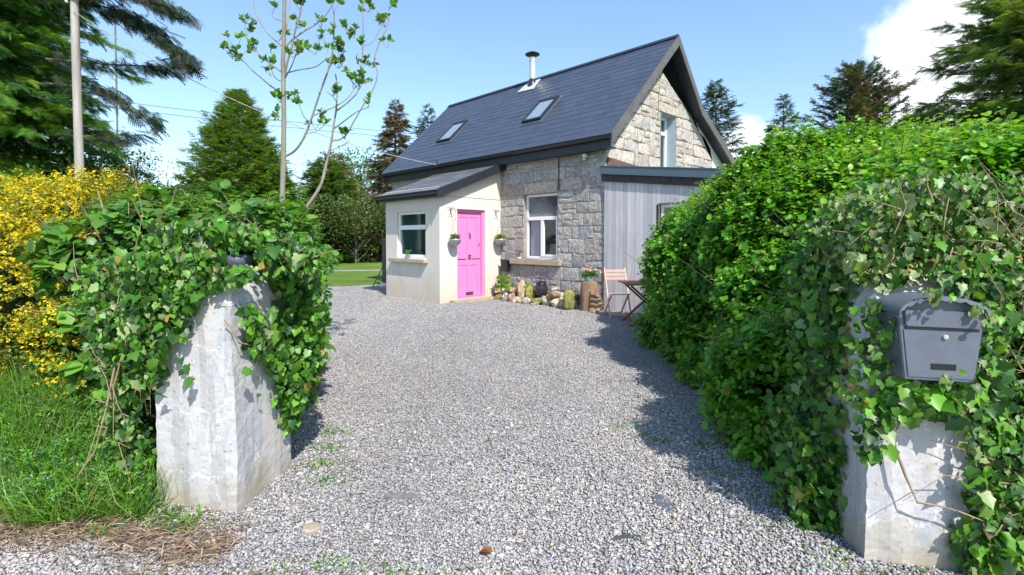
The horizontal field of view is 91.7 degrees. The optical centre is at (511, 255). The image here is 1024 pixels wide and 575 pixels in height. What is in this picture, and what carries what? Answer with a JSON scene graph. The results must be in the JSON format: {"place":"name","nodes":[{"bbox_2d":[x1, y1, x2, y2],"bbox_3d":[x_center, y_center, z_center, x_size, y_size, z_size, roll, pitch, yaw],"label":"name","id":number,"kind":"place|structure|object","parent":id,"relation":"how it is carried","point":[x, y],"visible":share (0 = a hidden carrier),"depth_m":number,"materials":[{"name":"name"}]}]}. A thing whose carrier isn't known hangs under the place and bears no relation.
{"place":"outdoors","nodes":[
{"label":"outdoors","id":0,"kind":"place"},
{"bbox_2d":[0,345,191,536],"bbox_3d":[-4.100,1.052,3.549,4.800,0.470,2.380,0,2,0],"label":"verge bank","id":1,"kind":"structure","parent":0,"point":[25,520],"depth_m":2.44,"materials":[{"name":"green plant"}]},
{"bbox_2d":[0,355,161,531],"bbox_3d":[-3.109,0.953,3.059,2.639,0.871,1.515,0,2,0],"label":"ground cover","id":2,"kind":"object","parent":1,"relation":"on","point":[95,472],"visible":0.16,"depth_m":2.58,"materials":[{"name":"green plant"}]},
{"bbox_2d":[2,363,151,498],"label":"wild flowers","id":3,"kind":"object","parent":2,"relation":"on","point":[72,457],"visible":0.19,"depth_m":2.59,"materials":[{"name":"green plant"}]},
{"bbox_2d":[0,158,163,411],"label":"yellow shrub","id":4,"kind":"object","parent":1,"relation":"on","point":[20,222],"visible":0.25,"depth_m":3.03,"materials":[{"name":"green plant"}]},
{"bbox_2d":[95,98,419,134],"bbox_3d":[-12.999,-11.365,42.127,62.268,1.267,0.040,-1,2,-30],"label":"overhead wire","id":5,"kind":"object","parent":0,"point":[269,119],"visible":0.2,"depth_m":38.80,"materials":[{"name":"grey metal"}]},
{"bbox_2d":[102,106,413,138],"bbox_3d":[-12.999,-10.936,42.142,62.268,1.325,0.040,-1,2,-30],"label":"overhead wire","id":6,"kind":"object","parent":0,"point":[269,125],"visible":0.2,"depth_m":38.86,"materials":[{"name":"grey metal"}]},
{"bbox_2d":[326,259,381,285],"bbox_3d":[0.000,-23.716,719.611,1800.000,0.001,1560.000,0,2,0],"label":"ground","id":7,"kind":"structure","parent":0,"point":[346,278],"depth_m":18.93,"materials":[{"name":"green plant"}]},
{"bbox_2d":[64,0,84,179],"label":"utility pole","id":8,"kind":"object","parent":7,"relation":"on","point":[77,95],"visible":0.56,"depth_m":12.80,"materials":[{"name":"grey wood"}]},
{"bbox_2d":[73,11,436,164],"bbox_3d":[-6.562,-4.298,12.793,9.285,3.916,0.016,0,2,0],"label":"service cable","id":9,"kind":"object","parent":8,"relation":"attached to","point":[249,106],"visible":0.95,"depth_m":12.80,"materials":[{"name":"grey rubber"}]},
{"bbox_2d":[0,138,187,205],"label":"holly bush","id":10,"kind":"object","parent":7,"relation":"on","point":[90,162],"visible":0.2,"depth_m":16.24,"materials":[{"name":"green plant"}]},
{"bbox_2d":[0,0,207,211],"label":"giant fir tree","id":11,"kind":"object","parent":7,"relation":"on","point":[36,104],"visible":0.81,"depth_m":15.19,"materials":[{"name":"green plant"}]},
{"bbox_2d":[114,21,118,172],"bbox_3d":[-22.050,-6.574,27.788,0.178,14.001,0.090,0,2,0],"label":"thin mast","id":12,"kind":"object","parent":7,"relation":"on","point":[116,86],"depth_m":27.64,"materials":[{"name":"grey metal"}]},
{"bbox_2d":[93,140,179,193],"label":"birch tree","id":13,"kind":"object","parent":7,"relation":"on","point":[139,167],"visible":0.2,"depth_m":44.71,"materials":[{"name":"green plant"}]},
{"bbox_2d":[123,179,196,201],"bbox_3d":[-18.571,-1.776,26.847,6.749,4.675,6.215,0,2,0],"label":"hazel bush","id":14,"kind":"object","parent":7,"relation":"on","point":[159,185],"visible":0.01,"depth_m":26.68,"materials":[{"name":"green plant"}]},
{"bbox_2d":[12,177,340,403],"bbox_3d":[-2.480,0.342,4.351,1.867,1.932,3.714,-1,2,-19],"label":"hydrangea shrub","id":15,"kind":"object","parent":7,"relation":"on","point":[116,237],"visible":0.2,"depth_m":3.00,"materials":[{"name":"green plant"}]},
{"bbox_2d":[165,88,323,248],"bbox_3d":[-14.201,-3.967,25.833,8.328,9.496,8.659,0,2,0],"label":"leylandii tree","id":16,"kind":"object","parent":7,"relation":"on","point":[248,151],"visible":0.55,"depth_m":24.69,"materials":[{"name":"green plant"}]},
{"bbox_2d":[246,172,300,203],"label":"spruce tree","id":17,"kind":"object","parent":7,"relation":"on","point":[285,185],"visible":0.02,"depth_m":29.37,"materials":[{"name":"green plant"}]},
{"bbox_2d":[291,151,379,263],"bbox_3d":[-11.132,-2.159,29.737,6.969,7.963,6.810,0,2,0],"label":"spruce tree","id":18,"kind":"object","parent":7,"relation":"on","point":[335,184],"visible":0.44,"depth_m":29.16,"materials":[{"name":"green plant"}]},
{"bbox_2d":[295,154,375,205],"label":"ash tree","id":19,"kind":"object","parent":7,"relation":"on","point":[363,178],"visible":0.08,"depth_m":51.87,"materials":[{"name":"green plant"}]},
{"bbox_2d":[299,193,385,263],"bbox_3d":[-8.751,-1.483,28.018,6.201,4.008,4.773,0,2,0],"label":"hazel bush","id":20,"kind":"object","parent":7,"relation":"on","point":[353,225],"visible":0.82,"depth_m":27.72,"materials":[{"name":"green plant"}]},
{"bbox_2d":[318,153,366,258],"bbox_3d":[-11.473,-2.915,32.970,5.709,7.761,6.022,0,2,0],"label":"cypress tree","id":21,"kind":"object","parent":7,"relation":"on","point":[341,156],"visible":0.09,"depth_m":32.70,"materials":[{"name":"green plant"}]},
{"bbox_2d":[318,145,389,227],"bbox_3d":[-11.370,-3.887,36.961,7.337,8.190,6.093,-1,2,-29],"label":"birch tree","id":22,"kind":"object","parent":7,"relation":"on","point":[360,175],"visible":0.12,"depth_m":35.88,"materials":[{"name":"green plant"}]},
{"bbox_2d":[349,98,415,261],"bbox_3d":[-7.165,-4.447,30.805,5.684,10.532,5.297,1,2,30],"label":"larch tree","id":23,"kind":"object","parent":7,"relation":"on","point":[384,163],"visible":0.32,"depth_m":30.27,"materials":[{"name":"green plant"}]},
{"bbox_2d":[410,103,435,143],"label":"spruce tree","id":24,"kind":"object","parent":7,"relation":"on","point":[423,128],"visible":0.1,"depth_m":33.45,"materials":[{"name":"green plant"}]},
{"bbox_2d":[700,78,754,162],"bbox_3d":[9.884,-3.818,23.776,6.604,9.375,6.856,0,2,0],"label":"spruce tree","id":25,"kind":"object","parent":7,"relation":"on","point":[726,113],"visible":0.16,"depth_m":23.38,"materials":[{"name":"green plant"}]},
{"bbox_2d":[760,93,800,145],"bbox_3d":[18.735,-5.373,34.223,7.992,11.366,7.874,0,2,0],"label":"spruce tree","id":26,"kind":"object","parent":7,"relation":"on","point":[783,112],"visible":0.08,"depth_m":33.41,"materials":[{"name":"green plant"}]},
{"bbox_2d":[627,107,1023,481],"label":"hedge","id":27,"kind":"object","parent":7,"relation":"on","point":[723,251],"visible":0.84,"depth_m":3.94,"materials":[{"name":"green plant"}]},
{"bbox_2d":[795,55,957,142],"bbox_3d":[16.377,-4.387,23.779,7.638,10.112,7.985,0,2,0],"label":"spruce tree","id":28,"kind":"object","parent":7,"relation":"on","point":[859,83],"visible":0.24,"depth_m":22.83,"materials":[{"name":"green plant"}]},
{"bbox_2d":[893,0,1023,135],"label":"cedar tree","id":29,"kind":"object","parent":7,"relation":"on","point":[1000,38],"visible":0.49,"depth_m":14.03,"materials":[{"name":"green plant"}]},
{"label":"soil edge","id":30,"kind":"structure","parent":7,"relation":"on","visible":0},
{"bbox_2d":[381,238,385,282],"bbox_3d":[-3.800,0.185,14.765,0.130,1.400,0.130,0,2,0],"label":"gate post","id":31,"kind":"object","parent":30,"relation":"on","point":[383,259],"visible":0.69,"depth_m":14.72,"materials":[{"name":"black metal"}]},
{"bbox_2d":[327,270,381,270],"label":"lawn path","id":32,"kind":"structure","parent":0,"point":[357,270],"depth_m":21.79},
{"bbox_2d":[0,285,1023,574],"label":"gravel drive","id":33,"kind":"structure","parent":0,"point":[342,291],"depth_m":2.97,"materials":[{"name":"gravel"}]},
{"bbox_2d":[0,504,249,574],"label":"dry litter","id":34,"kind":"object","parent":33,"relation":"on","point":[113,533],"visible":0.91,"depth_m":2.28,"materials":[{"name":"brown plant"}]},
{"bbox_2d":[58,503,224,539],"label":"weeds","id":35,"kind":"object","parent":34,"relation":"on","point":[184,519],"visible":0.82,"depth_m":2.42,"materials":[{"name":"green plant"}]},
{"bbox_2d":[155,254,290,513],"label":"gate pillar","id":36,"kind":"structure","parent":33,"relation":"on","point":[223,443],"depth_m":2.56,"materials":[{"name":"grey stone"}]},
{"bbox_2d":[63,160,332,498],"bbox_3d":[-1.661,0.423,2.774,1.203,1.845,0.826,0,2,0],"label":"ivy","id":37,"kind":"object","parent":36,"relation":"attached to","point":[146,291],"visible":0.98,"depth_m":2.55,"materials":[{"name":"green plant"}]},
{"bbox_2d":[219,0,397,218],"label":"young tree","id":38,"kind":"object","parent":33,"relation":"on","point":[300,45],"visible":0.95,"depth_m":4.92,"materials":[{"name":"green plant"}]},
{"bbox_2d":[302,521,321,533],"bbox_3d":[-0.955,1.298,2.367,0.089,0.024,0.075,-1,2,-35],"label":"buried stone","id":39,"kind":"object","parent":33,"relation":"on","point":[311,527],"visible":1,"depth_m":2.35,"materials":[{"name":"beige stone"}]},
{"bbox_2d":[132,548,498,574],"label":"weeds","id":40,"kind":"object","parent":33,"relation":"on","point":[365,572],"visible":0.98,"depth_m":2.08,"materials":[{"name":"green plant"}]},
{"bbox_2d":[281,427,366,486],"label":"weeds","id":41,"kind":"object","parent":33,"relation":"on","point":[324,447],"visible":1,"depth_m":3.07,"materials":[{"name":"green plant"}]},
{"bbox_2d":[371,259,385,289],"bbox_3d":[-3.623,0.393,13.694,0.041,1.053,0.752,1,2,28],"label":"garden tool handle","id":42,"kind":"object","parent":33,"relation":"on","point":[378,274],"visible":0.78,"depth_m":13.62,"materials":[{"name":"green wood"}]},
{"bbox_2d":[384,493,421,499],"bbox_3d":[-0.583,1.290,2.668,0.210,0.020,0.034,0,2,0],"label":"buried stone","id":43,"kind":"object","parent":33,"relation":"on","point":[409,496],"visible":1,"depth_m":2.65,"materials":[{"name":"grey stone"}]},
{"bbox_2d":[480,546,492,552],"bbox_3d":[-0.113,1.289,2.174,0.051,0.018,0.046,1,2,24],"label":"fallen leaf","id":44,"kind":"object","parent":33,"relation":"on","point":[484,549],"visible":1,"depth_m":2.18,"materials":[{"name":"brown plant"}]},
{"bbox_2d":[494,293,502,299],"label":"rockery stone","id":45,"kind":"object","parent":33,"relation":"on","point":[498,296],"visible":0.55,"depth_m":11.28,"materials":[{"name":"stone"}]},
{"bbox_2d":[501,293,509,300],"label":"rockery stone","id":46,"kind":"object","parent":33,"relation":"on","point":[505,297],"visible":0.65,"depth_m":11.00,"materials":[{"name":"grey stone"}]},
{"bbox_2d":[512,296,520,302],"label":"rockery stone","id":47,"kind":"object","parent":33,"relation":"on","point":[516,299],"visible":0.95,"depth_m":10.68,"materials":[{"name":"beige stone"}]},
{"bbox_2d":[517,279,525,301],"bbox_3d":[0.203,0.772,10.773,0.199,0.526,0.196,0,2,0],"label":"rockery stone","id":48,"kind":"object","parent":33,"relation":"on","point":[521,284],"visible":0.8,"depth_m":10.70,"materials":[{"name":"beige stone"}]},
{"bbox_2d":[522,297,530,303],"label":"rockery stone","id":49,"kind":"object","parent":33,"relation":"on","point":[526,300],"visible":0.91,"depth_m":10.51,"materials":[{"name":"grey stone"}]},
{"bbox_2d":[525,285,535,299],"bbox_3d":[0.398,0.830,10.701,0.253,0.414,0.211,0,2,0],"label":"rockery stone","id":50,"kind":"object","parent":33,"relation":"on","point":[530,292],"visible":0.65,"depth_m":10.62,"materials":[{"name":"stone"}]},
{"bbox_2d":[531,298,540,304],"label":"rockery stone","id":51,"kind":"object","parent":33,"relation":"on","point":[537,301],"visible":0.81,"depth_m":10.34,"materials":[{"name":"stone"}]},
{"bbox_2d":[496,287,579,299],"bbox_3d":[0.495,0.885,10.758,0.310,0.300,2.300,-2,3,-45],"label":"flower bed","id":52,"kind":"object","parent":33,"relation":"on","point":[576,295],"visible":0.12,"depth_m":10.49,"materials":[{"name":"brown soil"}]},
{"bbox_2d":[495,274,509,288],"bbox_3d":[-0.209,0.599,11.354,0.400,0.399,0.337,0,2,0],"label":"shrub plant","id":53,"kind":"object","parent":52,"relation":"on","point":[500,279],"visible":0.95,"depth_m":11.32,"materials":[{"name":"green plant"}]},
{"bbox_2d":[503,284,516,290],"bbox_3d":[0.046,0.704,11.066,0.480,0.186,0.300,0,2,0],"label":"plant","id":54,"kind":"object","parent":52,"relation":"on","point":[509,286],"visible":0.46,"depth_m":11.06,"materials":[{"name":"green plant"}]},
{"bbox_2d":[508,292,516,301],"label":"rockery stone","id":55,"kind":"object","parent":52,"relation":"on","point":[511,296],"visible":0.75,"depth_m":10.87,"materials":[{"name":"beige stone"}]},
{"bbox_2d":[509,287,515,292],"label":"rockery stone","id":56,"kind":"object","parent":55,"relation":"on","point":[512,289],"visible":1,"depth_m":10.87,"materials":[{"name":"beige stone"}]},
{"bbox_2d":[223,325,865,574],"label":"drive litter","id":57,"kind":"object","parent":33,"relation":"on","point":[689,566],"visible":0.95,"depth_m":2.44,"materials":[{"name":"brown plant"}]},
{"bbox_2d":[541,296,550,305],"bbox_3d":[0.706,0.939,10.280,0.211,0.224,0.215,0,2,0],"label":"rockery stone","id":58,"kind":"object","parent":33,"relation":"on","point":[545,300],"visible":0.9,"depth_m":10.20,"materials":[{"name":"beige stone"}]},
{"bbox_2d":[372,34,734,314],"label":"stone cottage","id":59,"kind":"structure","parent":33,"relation":"on","point":[636,125],"depth_m":11.02,"materials":[{"name":"stone"}]},
{"bbox_2d":[405,250,410,258],"bbox_3d":[-2.346,-0.035,11.224,0.155,0.215,0.190,-1,2,-21],"label":"sill pot","id":60,"kind":"object","parent":59,"relation":"on","point":[407,255],"visible":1,"depth_m":11.18,"materials":[{"name":"ceramic"}]},
{"bbox_2d":[399,211,425,256],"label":"window","id":61,"kind":"structure","parent":59,"relation":"in","point":[412,237],"depth_m":11.87,"materials":[{"name":"white plastic"}]},
{"bbox_2d":[447,207,460,245],"bbox_3d":[-1.212,-0.625,10.546,0.301,0.822,0.267,2,3,45],"label":"hanging basket","id":62,"kind":"object","parent":59,"relation":"attached to","point":[454,240],"visible":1,"depth_m":10.49,"materials":[{"name":"metal"}]},
{"bbox_2d":[457,212,479,296],"bbox_3d":[-0.971,-0.029,11.156,0.696,1.875,0.107,-2,3,-45],"label":"door","id":63,"kind":"structure","parent":59,"relation":"in","point":[468,223],"depth_m":11.16,"materials":[{"name":"pink paint"}]},
{"bbox_2d":[494,211,506,244],"bbox_3d":[-0.279,-0.658,11.494,0.348,0.822,0.304,1,2,25],"label":"hanging basket","id":64,"kind":"object","parent":59,"relation":"attached to","point":[500,239],"visible":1,"depth_m":11.42,"materials":[{"name":"metal"}]},
{"bbox_2d":[500,259,509,270],"bbox_3d":[-0.158,0.221,11.509,0.120,0.275,0.230,-2,3,-45],"label":"meter box","id":65,"kind":"object","parent":59,"relation":"attached to","point":[505,264],"visible":0.99,"depth_m":11.46,"materials":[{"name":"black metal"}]},
{"bbox_2d":[527,193,557,258],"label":"window","id":66,"kind":"structure","parent":59,"relation":"in","point":[543,220],"depth_m":11.18,"materials":[{"name":"white plastic"}]},
{"bbox_2d":[581,154,587,160],"bbox_3d":[1.429,-1.944,9.825,0.125,0.140,0.100,-2,3,-45],"label":"security light","id":67,"kind":"object","parent":59,"relation":"attached to","point":[584,157],"visible":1,"depth_m":9.80,"materials":[{"name":"white plastic"}]},
{"bbox_2d":[661,117,666,166],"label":"window","id":68,"kind":"structure","parent":59,"relation":"in","point":[663,120],"depth_m":11.63,"materials":[{"name":"white plastic"}]},
{"bbox_2d":[661,203,683,225],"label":"window","id":69,"kind":"structure","parent":59,"relation":"in","point":[663,206],"depth_m":8.74,"materials":[{"name":"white glass"}]},
{"bbox_2d":[550,297,559,307],"bbox_3d":[0.949,0.936,9.992,0.365,0.240,0.204,0,2,0],"label":"rockery stone","id":70,"kind":"object","parent":33,"relation":"on","point":[555,302],"visible":0.58,"depth_m":9.92,"materials":[{"name":"beige stone"}]},
{"bbox_2d":[550,291,559,296],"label":"rockery stone","id":71,"kind":"object","parent":70,"relation":"on","point":[555,293],"visible":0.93,"depth_m":9.93,"materials":[{"name":"beige stone"}]},
{"bbox_2d":[559,297,563,307],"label":"rockery stone","id":72,"kind":"object","parent":33,"relation":"on","point":[561,302],"visible":0.45,"depth_m":9.79,"materials":[{"name":"beige stone"}]},
{"bbox_2d":[563,290,574,309],"bbox_3d":[1.098,0.863,9.599,0.227,0.402,0.221,0,2,0],"label":"rockery stone","id":73,"kind":"object","parent":33,"relation":"on","point":[568,299],"visible":0.95,"depth_m":9.53,"materials":[{"name":"stone"}]},
{"bbox_2d":[579,266,601,311],"bbox_3d":[1.507,0.635,9.498,0.446,0.868,0.364,0,2,0],"label":"log planter","id":74,"kind":"object","parent":33,"relation":"on","point":[589,290],"visible":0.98,"depth_m":9.37,"materials":[{"name":"brown wood"}]},
{"bbox_2d":[596,296,602,310],"bbox_3d":[1.626,0.902,9.454,0.192,0.356,0.189,0,2,0],"label":"rockery stone","id":75,"kind":"object","parent":33,"relation":"on","point":[599,304],"visible":0.7,"depth_m":9.37,"materials":[{"name":"brown stone"}]},
{"bbox_2d":[603,268,631,317],"bbox_3d":[1.859,0.659,8.837,0.402,0.885,0.483,0,2,-8],"label":"folding chair","id":76,"kind":"object","parent":33,"relation":"on","point":[611,294],"visible":0.9,"depth_m":8.85,"materials":[{"name":"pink wood"}]},
{"bbox_2d":[611,534,642,540],"bbox_3d":[0.526,1.300,2.282,0.154,0.026,0.038,0,2,0],"label":"slate piece","id":77,"kind":"object","parent":33,"relation":"on","point":[621,537],"visible":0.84,"depth_m":2.27,"materials":[{"name":"grey stone"}]},
{"bbox_2d":[618,280,650,326],"bbox_3d":[2.220,0.781,8.171,0.800,0.691,0.782,0,2,0],"label":"folding table","id":78,"kind":"object","parent":33,"relation":"on","point":[629,284],"visible":0.43,"depth_m":8.29,"materials":[{"name":"brown wood"}]},
{"bbox_2d":[604,422,674,444],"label":"weeds","id":79,"kind":"object","parent":33,"relation":"on","point":[618,426],"visible":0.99,"depth_m":3.50,"materials":[{"name":"green plant"}]},
{"bbox_2d":[651,494,674,512],"bbox_3d":[0.782,1.289,2.575,0.104,0.028,0.177,-1,2,-21],"label":"slate piece","id":80,"kind":"object","parent":33,"relation":"on","point":[661,502],"visible":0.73,"depth_m":2.57,"materials":[{"name":"grey stone"}]},
{"bbox_2d":[672,437,978,574],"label":"weeds","id":81,"kind":"object","parent":33,"relation":"on","point":[836,549],"visible":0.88,"depth_m":2.42,"materials":[{"name":"green plant"}]},
{"bbox_2d":[820,268,984,571],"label":"gate pillar","id":82,"kind":"structure","parent":33,"relation":"on","point":[884,521],"depth_m":2.10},
{"bbox_2d":[762,157,1023,574],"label":"ivy","id":83,"kind":"object","parent":82,"relation":"attached to","point":[960,250],"visible":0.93,"depth_m":2.07,"materials":[{"name":"green plant"}]},
{"bbox_2d":[872,292,992,382],"bbox_3d":[1.661,0.321,1.981,0.326,0.336,0.172,0,2,6],"label":"letter box","id":84,"kind":"object","parent":82,"relation":"attached to","point":[935,343],"visible":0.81,"depth_m":1.93,"materials":[{"name":"grey metal"}]},
{"bbox_2d":[903,329,980,379],"bbox_3d":[1.663,0.382,1.927,0.278,0.194,0.003,0,2,6],"label":"door","id":85,"kind":"structure","parent":84,"relation":"in","point":[923,348],"depth_m":1.92,"materials":[{"name":"grey metal"}]},
{"bbox_2d":[931,363,955,370],"bbox_3d":[1.671,0.430,1.924,0.090,0.026,0.002,0,2,6],"label":"name window","id":86,"kind":"structure","parent":84,"relation":"in","point":[933,366],"depth_m":1.92,"materials":[{"name":"grey plastic"}]},
{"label":"rockery stone","id":87,"kind":"object","parent":33,"relation":"on","visible":0},
{"bbox_2d":[534,279,548,296],"bbox_3d":[0.630,0.673,10.511,0.351,0.391,0.295,-1,2,-17],"label":"flower pot","id":88,"kind":"object","parent":87,"relation":"on","point":[541,289],"visible":1,"depth_m":10.42,"materials":[{"name":"grey"}]},
{"bbox_2d":[29,0,1021,202],"label":"sky","id":89,"kind":"structure","parent":0,"point":[443,53],"materials":[{"name":"blue"}]}
]}

